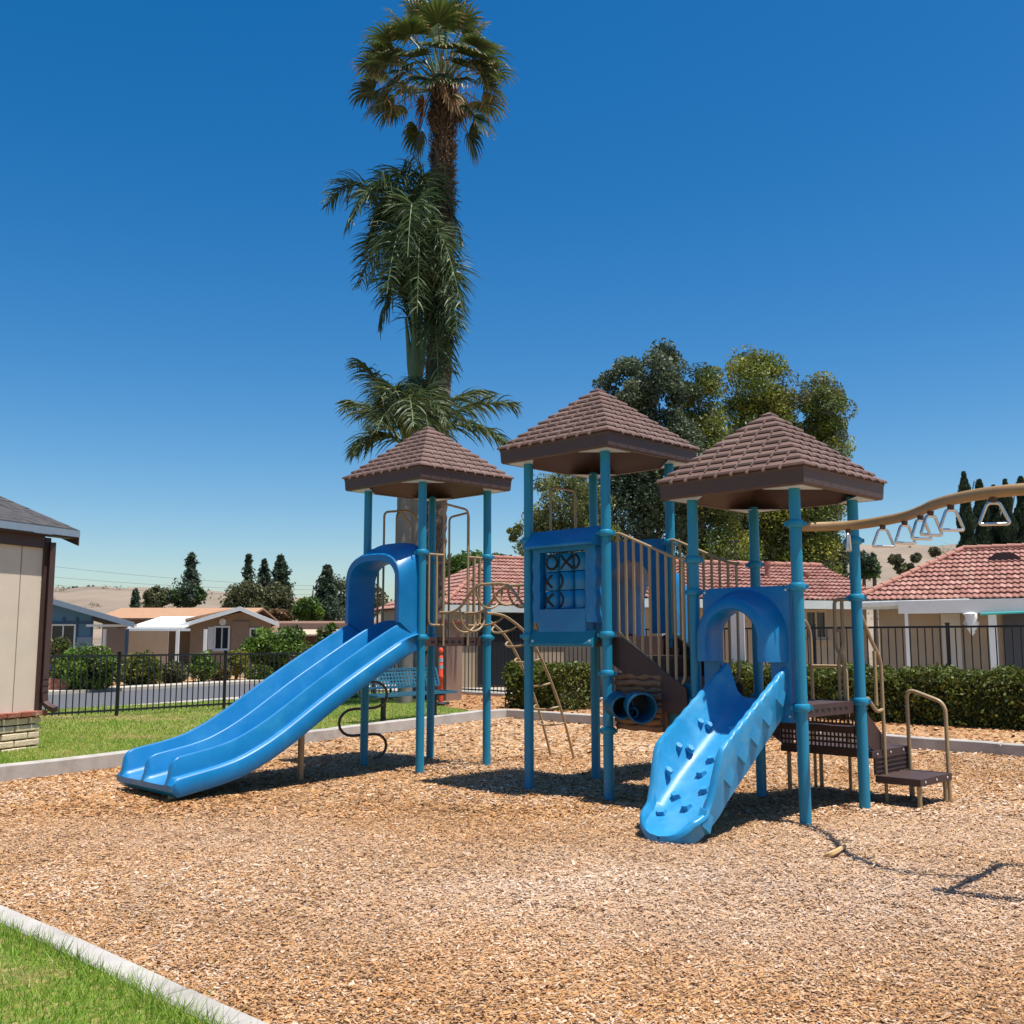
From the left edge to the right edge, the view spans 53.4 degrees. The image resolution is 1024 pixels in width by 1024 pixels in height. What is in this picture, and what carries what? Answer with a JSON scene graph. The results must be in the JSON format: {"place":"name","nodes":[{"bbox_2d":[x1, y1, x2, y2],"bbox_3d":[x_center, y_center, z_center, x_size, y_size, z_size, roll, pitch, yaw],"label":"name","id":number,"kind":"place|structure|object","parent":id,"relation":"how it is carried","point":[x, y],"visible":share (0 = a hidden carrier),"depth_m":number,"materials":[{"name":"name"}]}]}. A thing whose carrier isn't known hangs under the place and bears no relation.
{"place":"outdoors","nodes":[
{"label":"outdoors","id":0,"kind":"place"},
{"bbox_2d":[0,924,200,1023],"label":"front lawn","id":1,"kind":"structure","parent":0,"point":[54,994],"depth_m":4.00,"materials":[{"name":"plant"}]},
{"bbox_2d":[48,679,262,694],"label":"pavement","id":2,"kind":"structure","parent":0,"point":[108,689],"depth_m":35.90,"materials":[{"name":"concrete"}]},
{"bbox_2d":[105,697,238,706],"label":"pavement","id":3,"kind":"structure","parent":0,"point":[231,698],"depth_m":27.08,"materials":[{"name":"concrete"}]},
{"bbox_2d":[110,676,246,686],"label":"front gardens","id":4,"kind":"object","parent":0,"point":[189,680],"depth_m":41.53,"materials":[{"name":"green plant"}]},
{"bbox_2d":[48,678,71,689],"bbox_3d":[-14.754,5.610,33.059,0.950,0.420,0.500,0,-7,0],"label":"brick planter","id":5,"kind":"object","parent":4,"relation":"on","point":[56,684],"visible":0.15,"depth_m":32.81,"materials":[{"name":"red brick"}]},
{"bbox_2d":[50,636,71,667],"bbox_3d":[-15.872,5.253,35.611,0.953,1.903,1.126,0,-7,0],"label":"bush","id":6,"kind":"object","parent":4,"relation":"on","point":[60,645],"visible":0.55,"depth_m":35.42,"materials":[{"name":"green plant"}]},
{"bbox_2d":[49,641,126,689],"bbox_3d":[-14.008,5.204,33.635,2.354,1.885,2.210,0,-7,0],"label":"bush","id":7,"kind":"object","parent":4,"relation":"on","point":[89,650],"visible":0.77,"depth_m":33.14,"materials":[{"name":"green plant"}]},
{"bbox_2d":[121,649,163,684],"bbox_3d":[-13.693,5.843,37.563,1.653,1.570,1.604,4,-8,-28],"label":"bush","id":8,"kind":"object","parent":4,"relation":"on","point":[139,672],"visible":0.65,"depth_m":37.24,"materials":[{"name":"green plant"}]},
{"bbox_2d":[158,660,190,683],"bbox_3d":[-12.844,6.117,38.520,1.205,1.042,1.115,-4,-8,28],"label":"bush","id":9,"kind":"object","parent":4,"relation":"on","point":[174,669],"visible":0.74,"depth_m":38.27,"materials":[{"name":"green plant"}]},
{"bbox_2d":[187,650,218,681],"bbox_3d":[-12.349,6.167,40.553,1.242,1.334,1.292,0,-7,0],"label":"bush","id":10,"kind":"object","parent":4,"relation":"on","point":[196,665],"visible":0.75,"depth_m":40.27,"materials":[{"name":"green plant"}]},
{"bbox_2d":[210,661,232,680],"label":"bush","id":11,"kind":"object","parent":4,"relation":"on","point":[221,673],"visible":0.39,"depth_m":41.30,"materials":[{"name":"green plant"}]},
{"bbox_2d":[223,648,249,679],"bbox_3d":[-11.511,6.357,42.542,1.095,1.434,1.165,0,-7,0],"label":"bush","id":12,"kind":"object","parent":4,"relation":"on","point":[238,650],"visible":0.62,"depth_m":42.36,"materials":[{"name":"green plant"}]},
{"bbox_2d":[243,664,272,679],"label":"bush","id":13,"kind":"object","parent":4,"relation":"on","point":[261,673],"visible":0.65,"depth_m":41.24,"materials":[{"name":"green plant"}]},
{"bbox_2d":[239,624,309,671],"bbox_3d":[-10.601,6.370,45.536,3.262,2.694,2.708,0,-7,0],"label":"bush","id":14,"kind":"object","parent":4,"relation":"on","point":[267,641],"visible":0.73,"depth_m":45.07,"materials":[{"name":"green plant"}]},
{"bbox_2d":[309,622,338,647],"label":"leafy tree","id":15,"kind":"object","parent":4,"relation":"on","point":[327,631],"visible":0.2,"depth_m":49.35,"materials":[{"name":"green plant"}]},
{"bbox_2d":[58,567,313,596],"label":"overhead wires","id":16,"kind":"object","parent":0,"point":[312,594],"visible":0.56,"depth_m":144.74,"materials":[{"name":"black metal"}]},
{"bbox_2d":[42,678,397,709],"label":"road","id":17,"kind":"structure","parent":0,"point":[108,698],"depth_m":31.33,"materials":[{"name":"grey asphalt"}]},
{"bbox_2d":[0,692,465,762],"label":"lawn","id":18,"kind":"structure","parent":0,"point":[155,724],"depth_m":16.64,"materials":[{"name":"plant"}]},
{"bbox_2d":[0,496,79,751],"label":"clubhouse","id":19,"kind":"structure","parent":18,"relation":"on","point":[27,561],"depth_m":12.56,"materials":[{"name":"beige paint"}]},
{"bbox_2d":[37,650,398,716],"bbox_3d":[-5.499,3.226,19.492,0.087,1.140,13.263,-6,-9,39],"label":"iron fence","id":20,"kind":"object","parent":18,"relation":"on","point":[141,708],"visible":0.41,"depth_m":18.39,"materials":[{"name":"black metal"}]},
{"bbox_2d":[319,150,482,698],"bbox_3d":[-2.548,-2.224,23.964,3.515,13.049,3.964,4,-8,-28],"label":"queen palm","id":21,"kind":"object","parent":18,"relation":"on","point":[407,241],"visible":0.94,"depth_m":23.67,"materials":[{"name":"green plant"}]},
{"bbox_2d":[358,667,456,721],"bbox_3d":[-1.739,3.026,16.898,0.532,0.854,1.990,-5,-9,36],"label":"park bench","id":22,"kind":"object","parent":18,"relation":"on","point":[375,694],"visible":0.64,"depth_m":16.99,"materials":[{"name":"blue metal"}]},
{"bbox_2d":[334,358,522,703],"bbox_3d":[-1.852,0.219,22.249,3.940,7.779,3.690,3,-8,-26],"label":"queen palm","id":23,"kind":"object","parent":18,"relation":"on","point":[404,409],"visible":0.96,"depth_m":21.72,"materials":[{"name":"green plant"}]},
{"bbox_2d":[0,690,473,1023],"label":"lawn grass","id":24,"kind":"structure","parent":0,"point":[29,942],"depth_m":4.44,"materials":[{"name":"green plant"}]},
{"bbox_2d":[357,684,505,692],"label":"house yard","id":25,"kind":"structure","parent":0,"point":[495,688],"depth_m":28.79,"materials":[{"name":"green plant"}]},
{"bbox_2d":[374,555,563,687],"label":"tiled house","id":26,"kind":"structure","parent":25,"relation":"on","point":[507,569],"depth_m":30.07,"materials":[{"name":"tile"}]},
{"bbox_2d":[462,690,602,701],"bbox_3d":[7.082,3.574,17.113,24.300,0.300,0.550,-7,-10,45],"label":"fence footing","id":27,"kind":"object","parent":25,"relation":"on","point":[470,692],"depth_m":24.58,"materials":[{"name":"concrete"}]},
{"bbox_2d":[462,623,1023,697],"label":"iron fence","id":28,"kind":"object","parent":27,"relation":"on","point":[947,627],"visible":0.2,"depth_m":17.95,"materials":[{"name":"black metal"}]},
{"bbox_2d":[728,540,745,662],"bbox_3d":[4.323,1.787,19.679,0.360,2.483,0.023,-7,-10,45],"label":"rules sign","id":29,"kind":"object","parent":28,"relation":"attached to","point":[734,637],"visible":0.63,"depth_m":19.59,"materials":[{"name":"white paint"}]},
{"bbox_2d":[506,472,620,555],"bbox_3d":[1.816,2.311,35.973,4.070,7.636,3.221,0,-7,0],"label":"pine tree","id":30,"kind":"object","parent":25,"relation":"on","point":[541,517],"visible":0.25,"depth_m":35.60,"materials":[{"name":"green plant"}]},
{"bbox_2d":[586,337,707,541],"bbox_3d":[4.920,-0.143,38.305,5.061,13.089,4.156,0,-7,0],"label":"eucalyptus tree","id":31,"kind":"object","parent":25,"relation":"on","point":[640,501],"visible":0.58,"depth_m":37.86,"materials":[{"name":"green plant"}]},
{"bbox_2d":[664,362,769,560],"bbox_3d":[7.736,0.323,40.390,4.080,12.674,4.407,4,-8,-28],"label":"eucalyptus tree","id":32,"kind":"object","parent":25,"relation":"on","point":[707,382],"visible":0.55,"depth_m":39.90,"materials":[{"name":"green plant"}]},
{"bbox_2d":[565,559,888,694],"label":"tiled house","id":33,"kind":"structure","parent":25,"relation":"on","point":[825,590],"depth_m":25.26,"materials":[{"name":"tile"}]},
{"bbox_2d":[804,609,831,641],"bbox_3d":[7.429,2.777,24.880,0.800,0.790,0.130,2,-7,-16],"label":"window","id":34,"kind":"structure","parent":33,"relation":"in","point":[819,617],"depth_m":24.91,"materials":[{"name":"beige paint"}]},
{"bbox_2d":[445,549,511,577],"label":"leafy tree","id":35,"kind":"object","parent":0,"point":[458,562],"visible":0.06,"depth_m":46.40,"materials":[{"name":"green plant"}]},
{"bbox_2d":[116,656,878,678],"bbox_3d":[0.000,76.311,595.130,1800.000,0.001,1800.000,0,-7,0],"label":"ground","id":36,"kind":"structure","parent":0,"point":[871,660],"depth_m":76.48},
{"bbox_2d":[49,599,168,669],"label":"blue house","id":37,"kind":"structure","parent":36,"relation":"on","point":[74,624],"depth_m":44.72,"materials":[{"name":"blue paint"}]},
{"bbox_2d":[51,624,75,647],"bbox_3d":[-19.673,5.544,44.607,1.104,1.254,0.080,0,-7,0],"label":"window","id":38,"kind":"structure","parent":37,"relation":"in","point":[69,630],"depth_m":44.64,"materials":[{"name":"grey glass"}]},
{"bbox_2d":[129,588,143,607],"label":"cypress tree","id":39,"kind":"object","parent":36,"relation":"on","point":[135,601],"visible":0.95,"depth_m":109.44,"materials":[{"name":"green plant"}]},
{"bbox_2d":[142,585,169,607],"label":"olive tree","id":40,"kind":"object","parent":36,"relation":"on","point":[152,597],"visible":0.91,"depth_m":104.03,"materials":[{"name":"green plant"}]},
{"bbox_2d":[165,580,206,607],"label":"round tree","id":41,"kind":"object","parent":36,"relation":"on","point":[189,594],"visible":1,"depth_m":82.21,"materials":[{"name":"green plant"}]},
{"bbox_2d":[101,607,278,669],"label":"tan house","id":42,"kind":"structure","parent":36,"relation":"on","point":[200,630],"depth_m":57.66,"materials":[{"name":"beige paint"}]},
{"bbox_2d":[207,626,229,650],"bbox_3d":[-16.536,7.146,57.503,1.292,1.420,0.130,0,-7,0],"label":"window","id":43,"kind":"structure","parent":42,"relation":"in","point":[218,635],"depth_m":57.52,"materials":[{"name":"white paint"}]},
{"bbox_2d":[249,628,261,636],"bbox_3d":[-14.447,7.177,57.524,0.794,1.264,0.080,0,-7,0],"label":"window","id":44,"kind":"structure","parent":42,"relation":"in","point":[251,630],"depth_m":57.55,"materials":[{"name":"white paint"}]},
{"bbox_2d":[172,552,212,607],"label":"pine tree","id":45,"kind":"object","parent":36,"relation":"on","point":[190,573],"visible":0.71,"depth_m":84.82,"materials":[{"name":"green plant"}]},
{"bbox_2d":[218,578,277,609],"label":"olive tree","id":46,"kind":"object","parent":36,"relation":"on","point":[242,594],"visible":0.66,"depth_m":76.78,"materials":[{"name":"green plant"}]},
{"bbox_2d":[241,553,255,583],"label":"pine tree","id":47,"kind":"object","parent":36,"relation":"on","point":[248,570],"visible":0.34,"depth_m":87.93,"materials":[{"name":"green plant"}]},
{"bbox_2d":[254,558,271,586],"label":"pine tree","id":48,"kind":"object","parent":36,"relation":"on","point":[263,576],"visible":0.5,"depth_m":89.81,"materials":[{"name":"green plant"}]},
{"bbox_2d":[250,581,297,620],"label":"olive tree","id":49,"kind":"object","parent":36,"relation":"on","point":[283,599],"visible":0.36,"depth_m":77.98,"materials":[{"name":"green plant"}]},
{"bbox_2d":[265,553,295,608],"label":"pine tree","id":50,"kind":"object","parent":36,"relation":"on","point":[280,572],"visible":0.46,"depth_m":85.77,"materials":[{"name":"green plant"}]},
{"bbox_2d":[267,608,293,620],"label":"olive tree","id":51,"kind":"object","parent":36,"relation":"on","point":[283,614],"visible":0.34,"depth_m":73.50,"materials":[{"name":"brown plant"}]},
{"bbox_2d":[291,595,325,620],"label":"leafy tree","id":52,"kind":"object","parent":36,"relation":"on","point":[309,608],"visible":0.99,"depth_m":71.24,"materials":[{"name":"green plant"}]},
{"bbox_2d":[271,621,380,649],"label":"brown house","id":53,"kind":"structure","parent":36,"relation":"on","point":[309,628],"depth_m":63.61,"materials":[{"name":"paint"}]},
{"bbox_2d":[313,564,344,620],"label":"pine tree","id":54,"kind":"object","parent":36,"relation":"on","point":[326,594],"visible":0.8,"depth_m":79.31,"materials":[{"name":"green plant"}]},
{"bbox_2d":[332,574,391,616],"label":"leafy tree","id":55,"kind":"object","parent":36,"relation":"on","point":[343,583],"visible":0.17,"depth_m":88.93,"materials":[{"name":"green plant"}]},
{"bbox_2d":[710,344,845,574],"bbox_3d":[10.550,-0.086,42.098,5.792,13.911,5.407,-5,-9,36],"label":"eucalyptus tree","id":56,"kind":"object","parent":36,"relation":"on","point":[750,370],"visible":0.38,"depth_m":41.85,"materials":[{"name":"green plant"}]},
{"bbox_2d":[773,370,858,576],"bbox_3d":[12.115,0.421,41.292,3.780,12.707,4.077,-5,-9,35],"label":"eucalyptus tree","id":57,"kind":"object","parent":36,"relation":"on","point":[823,426],"visible":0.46,"depth_m":40.80,"materials":[{"name":"green plant"}]},
{"bbox_2d":[822,531,849,579],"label":"tree","id":58,"kind":"object","parent":36,"relation":"on","point":[846,574],"visible":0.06,"depth_m":61.44,"materials":[{"name":"green plant"}]},
{"bbox_2d":[860,549,880,663],"bbox_3d":[20.738,5.628,59.763,1.776,6.962,1.986,0,-7,0],"label":"leafy tree","id":59,"kind":"object","parent":36,"relation":"on","point":[870,565],"visible":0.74,"depth_m":59.47,"materials":[{"name":"green plant"}]},
{"bbox_2d":[871,552,882,664],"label":"tree","id":60,"kind":"object","parent":36,"relation":"on","point":[875,614],"visible":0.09,"depth_m":69.49,"materials":[{"name":"green plant"}]},
{"bbox_2d":[955,471,977,547],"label":"cypress tree","id":61,"kind":"object","parent":36,"relation":"on","point":[969,518],"visible":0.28,"depth_m":44.10,"materials":[{"name":"green plant"}]},
{"bbox_2d":[972,478,994,544],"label":"cypress tree","id":62,"kind":"object","parent":36,"relation":"on","point":[983,535],"visible":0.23,"depth_m":45.07,"materials":[{"name":"green plant"}]},
{"bbox_2d":[988,484,1001,543],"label":"cypress tree","id":63,"kind":"object","parent":36,"relation":"on","point":[995,511],"visible":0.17,"depth_m":46.16,"materials":[{"name":"green plant"}]},
{"bbox_2d":[997,478,1018,543],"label":"cypress tree","id":64,"kind":"object","parent":36,"relation":"on","point":[1007,534],"visible":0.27,"depth_m":44.62,"materials":[{"name":"green plant"}]},
{"bbox_2d":[1013,476,1023,543],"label":"cypress tree","id":65,"kind":"object","parent":36,"relation":"on","point":[1018,513],"visible":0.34,"depth_m":45.15,"materials":[{"name":"green plant"}]},
{"bbox_2d":[53,544,957,655],"bbox_3d":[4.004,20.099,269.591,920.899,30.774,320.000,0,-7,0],"label":"hills","id":66,"kind":"structure","parent":0,"point":[109,599],"depth_m":235.09,"materials":[{"name":"brown plant"}]},
{"bbox_2d":[53,543,951,628],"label":"hill scrub","id":67,"kind":"object","parent":66,"relation":"on","point":[94,604],"visible":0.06,"depth_m":258.48,"materials":[{"name":"green plant"}]},
{"bbox_2d":[887,553,904,565],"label":"hill shrub","id":68,"kind":"object","parent":66,"relation":"on","point":[894,559],"visible":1,"depth_m":94.82,"materials":[{"name":"green plant"}]},
{"bbox_2d":[892,562,914,573],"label":"hill shrub","id":69,"kind":"object","parent":66,"relation":"on","point":[902,568],"visible":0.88,"depth_m":94.83,"materials":[{"name":"green plant"}]},
{"bbox_2d":[909,552,922,562],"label":"hill shrub","id":70,"kind":"object","parent":66,"relation":"on","point":[916,557],"visible":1,"depth_m":94.99,"materials":[{"name":"green plant"}]},
{"bbox_2d":[927,546,941,557],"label":"hill shrub","id":71,"kind":"object","parent":66,"relation":"on","point":[934,551],"visible":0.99,"depth_m":95.02,"materials":[{"name":"green plant"}]},
{"bbox_2d":[0,717,1023,1023],"bbox_3d":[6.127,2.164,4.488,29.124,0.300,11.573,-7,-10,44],"label":"wood chip ground","id":72,"kind":"structure","parent":0,"point":[574,850],"depth_m":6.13,"materials":[{"name":"brown wood"}]},
{"bbox_2d":[0,905,267,1023],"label":"front kerb","id":73,"kind":"structure","parent":72,"relation":"on","point":[239,1018],"depth_m":4.25,"materials":[{"name":"concrete"}]},
{"bbox_2d":[0,710,482,781],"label":"lawn kerb","id":74,"kind":"structure","parent":72,"relation":"on","point":[41,768],"depth_m":11.44,"materials":[{"name":"concrete"}]},
{"bbox_2d":[116,388,1023,845],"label":"play structure","id":75,"kind":"object","parent":72,"relation":"on","point":[678,684],"visible":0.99,"depth_m":9.48,"materials":[{"name":"blue plastic"}]},
{"bbox_2d":[491,709,1023,757],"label":"kerb","id":76,"kind":"structure","parent":72,"relation":"on","point":[978,746],"depth_m":13.41,"materials":[{"name":"concrete"}]},
{"bbox_2d":[823,844,846,856],"bbox_3d":[2.219,2.275,6.885,0.083,0.048,0.486,-5,-9,36],"label":"bark strip piece","id":77,"kind":"object","parent":72,"relation":"on","point":[834,852],"visible":1,"depth_m":6.71,"materials":[{"name":"beige wood"}]},
{"bbox_2d":[0,0,1023,600],"label":"sky","id":78,"kind":"structure","parent":0,"point":[836,187],"materials":[{"name":"blue"}]},
{"bbox_2d":[425,693,1023,743],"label":"bark strip","id":79,"kind":"object","parent":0,"point":[1009,739],"visible":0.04,"depth_m":15.28,"materials":[{"name":"brown wood"}]},
{"bbox_2d":[348,0,518,698],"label":"fan palm","id":80,"kind":"object","parent":79,"relation":"on","point":[436,21],"visible":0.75,"depth_m":25.06,"materials":[{"name":"green plant"}]},
{"bbox_2d":[437,648,449,704],"bbox_3d":[-1.465,3.367,20.914,0.380,1.155,0.374,0,-7,0],"label":"delineator post","id":81,"kind":"object","parent":79,"relation":"on","point":[440,701],"visible":0.91,"depth_m":20.87,"materials":[{"name":"orange plastic"}]},
{"bbox_2d":[435,619,464,700],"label":"pillar","id":82,"kind":"structure","parent":79,"relation":"on","point":[452,667],"depth_m":22.61,"materials":[{"name":"brown paint"}]},
{"bbox_2d":[501,660,590,710],"bbox_3d":[0.740,3.396,20.054,1.759,1.014,1.384,-7,-10,44],"label":"hedge","id":83,"kind":"object","parent":79,"relation":"on","point":[571,681],"visible":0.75,"depth_m":19.62,"materials":[{"name":"green plant"}]},
{"bbox_2d":[723,659,1023,730],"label":"hedge","id":84,"kind":"object","parent":79,"relation":"on","point":[983,699],"visible":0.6,"depth_m":16.06,"materials":[{"name":"green plant"}]},
{"bbox_2d":[862,543,1023,681],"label":"tiled house","id":85,"kind":"structure","parent":0,"point":[985,583],"depth_m":24.46,"materials":[{"name":"tile"}]},
{"bbox_2d":[941,614,962,668],"bbox_3d":[10.462,3.420,24.178,0.420,2.000,0.070,-4,-8,28],"label":"door","id":86,"kind":"structure","parent":85,"relation":"in","point":[954,619],"depth_m":24.19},
{"bbox_2d":[963,612,978,635],"bbox_3d":[10.585,2.576,23.472,0.337,0.540,0.201,-1,-7,11],"label":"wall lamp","id":87,"kind":"object","parent":85,"relation":"hanging from","point":[970,619],"visible":0.86,"depth_m":23.42,"materials":[{"name":"white"}]},
{"bbox_2d":[1003,613,1023,681],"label":"sliding door","id":88,"kind":"structure","parent":85,"relation":"in","point":[1008,619],"depth_m":23.57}
]}

